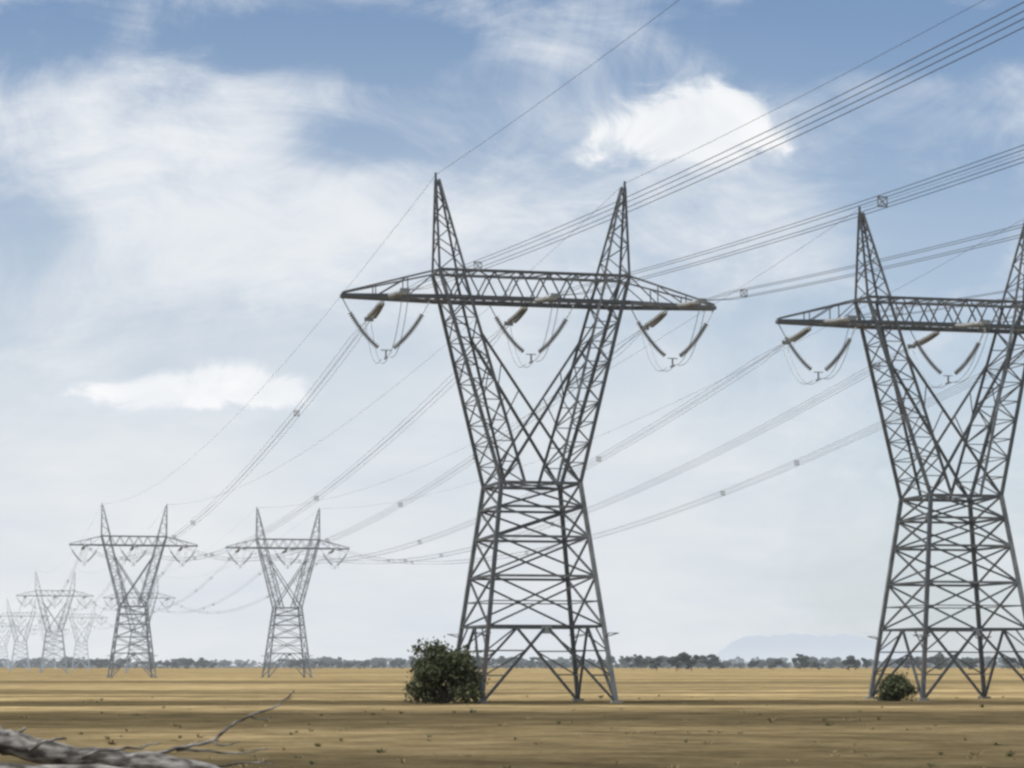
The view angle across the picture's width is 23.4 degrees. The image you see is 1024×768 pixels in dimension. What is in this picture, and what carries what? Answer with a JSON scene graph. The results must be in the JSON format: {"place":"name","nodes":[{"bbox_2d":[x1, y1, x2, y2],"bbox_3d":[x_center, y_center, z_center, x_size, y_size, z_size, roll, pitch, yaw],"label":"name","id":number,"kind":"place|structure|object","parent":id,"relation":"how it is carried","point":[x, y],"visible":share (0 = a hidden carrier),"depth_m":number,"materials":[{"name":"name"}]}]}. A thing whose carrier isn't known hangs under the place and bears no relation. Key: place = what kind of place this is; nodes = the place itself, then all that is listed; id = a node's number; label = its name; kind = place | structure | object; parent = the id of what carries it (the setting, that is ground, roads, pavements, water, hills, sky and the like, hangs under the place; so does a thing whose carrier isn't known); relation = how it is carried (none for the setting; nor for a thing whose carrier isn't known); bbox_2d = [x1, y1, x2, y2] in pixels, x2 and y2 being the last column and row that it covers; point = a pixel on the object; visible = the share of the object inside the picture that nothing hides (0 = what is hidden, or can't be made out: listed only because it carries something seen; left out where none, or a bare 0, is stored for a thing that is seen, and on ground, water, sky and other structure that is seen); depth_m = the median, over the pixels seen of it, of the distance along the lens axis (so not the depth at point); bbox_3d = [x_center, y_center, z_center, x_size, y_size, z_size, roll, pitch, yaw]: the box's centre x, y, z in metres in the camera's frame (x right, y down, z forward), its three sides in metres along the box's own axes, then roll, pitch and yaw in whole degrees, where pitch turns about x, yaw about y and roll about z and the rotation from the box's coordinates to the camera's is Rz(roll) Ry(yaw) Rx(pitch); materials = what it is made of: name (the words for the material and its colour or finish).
{"place":"outdoors","nodes":[
{"label":"outdoors","id":0,"kind":"place"},
{"bbox_2d":[0,667,1023,767],"bbox_3d":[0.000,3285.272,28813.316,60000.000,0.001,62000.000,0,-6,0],"label":"ground","id":1,"kind":"structure","parent":0,"point":[795,729],"depth_m":113.76,"materials":[{"name":"beige soil"}]},
{"bbox_2d":[0,613,23,669],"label":"pylon","id":2,"kind":"object","parent":1,"relation":"on","point":[7,634],"visible":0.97,"depth_m":1527.01,"materials":[{"name":"metal"}]},
{"bbox_2d":[0,599,48,670],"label":"pylon","id":3,"kind":"object","parent":1,"relation":"on","point":[23,641],"visible":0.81,"depth_m":1186.39,"materials":[{"name":"metal"}]},
{"bbox_2d":[29,617,69,669],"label":"pylon","id":4,"kind":"object","parent":1,"relation":"on","point":[40,629],"visible":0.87,"depth_m":1617.72,"materials":[{"name":"metal"}]},
{"bbox_2d":[16,572,92,672],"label":"pylon","id":5,"kind":"object","parent":1,"relation":"on","point":[59,626],"visible":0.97,"depth_m":846.01,"materials":[{"name":"metal"}]},
{"bbox_2d":[56,602,107,670],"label":"pylon","id":6,"kind":"object","parent":1,"relation":"on","point":[83,645],"visible":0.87,"depth_m":1259.42,"materials":[{"name":"metal"}]},
{"bbox_2d":[69,505,197,677],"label":"pylon","id":7,"kind":"object","parent":1,"relation":"on","point":[147,637],"visible":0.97,"depth_m":507.37,"materials":[{"name":"metal"}]},
{"bbox_2d":[103,575,175,672],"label":"pylon","id":8,"kind":"object","parent":1,"relation":"on","point":[132,642],"visible":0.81,"depth_m":900.86,"materials":[{"name":"metal"}]},
{"bbox_2d":[0,690,293,767],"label":"dead tree","id":9,"kind":"object","parent":1,"relation":"on","point":[49,753],"visible":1,"depth_m":7.89,"materials":[{"name":"grey wood"}]},
{"bbox_2d":[225,507,349,677],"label":"pylon","id":10,"kind":"object","parent":1,"relation":"on","point":[276,608],"visible":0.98,"depth_m":519.57,"materials":[{"name":"metal"}]},
{"bbox_2d":[402,636,489,703],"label":"bush","id":11,"kind":"object","parent":1,"relation":"on","point":[437,667],"visible":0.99,"depth_m":159.13,"materials":[{"name":"green plant"}]},
{"bbox_2d":[0,695,1016,767],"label":"grass tussocks","id":12,"kind":"object","parent":1,"relation":"on","point":[1009,754],"depth_m":80.12,"materials":[{"name":"brown plant"}]},
{"bbox_2d":[0,652,1023,670],"bbox_3d":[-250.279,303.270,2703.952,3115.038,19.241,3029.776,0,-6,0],"label":"treeline","id":13,"kind":"object","parent":1,"relation":"on","point":[685,660],"visible":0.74,"depth_m":2087.02,"materials":[{"name":"green plant"}]},
{"bbox_2d":[340,173,716,703],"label":"pylon","id":14,"kind":"object","parent":1,"relation":"on","point":[402,294],"visible":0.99,"depth_m":167.47,"materials":[{"name":"metal"}]},
{"bbox_2d":[716,633,1017,664],"bbox_3d":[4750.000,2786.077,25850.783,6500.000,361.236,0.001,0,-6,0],"label":"distant range","id":15,"kind":"structure","parent":1,"relation":"on","point":[791,646],"depth_m":25853.38,"materials":[{"name":"grey"}]},
{"bbox_2d":[872,671,923,700],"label":"bush","id":16,"kind":"object","parent":1,"relation":"on","point":[896,687],"visible":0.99,"depth_m":169.62,"materials":[{"name":"green plant"}]},
{"bbox_2d":[775,207,1023,700],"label":"pylon","id":17,"kind":"object","parent":1,"relation":"on","point":[880,326],"visible":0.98,"depth_m":179.53,"materials":[{"name":"metal"}]},
{"bbox_2d":[0,0,1023,665],"label":"sky","id":18,"kind":"structure","parent":0,"point":[188,188],"materials":[{"name":"blue"}]},
{"bbox_3d":[110.758,-33.607,-160.028,26.216,35.950,14.534,1,-7,-13],"label":"pylon","id":19,"kind":"object","parent":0,"visible":0},
{"bbox_2d":[1,0,1023,638],"bbox_3d":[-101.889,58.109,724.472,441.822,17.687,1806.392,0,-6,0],"label":"conductors","id":20,"kind":"object","parent":19,"relation":"attached to","point":[881,196],"visible":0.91,"depth_m":158.28,"materials":[{"name":"grey metal"}]}
]}

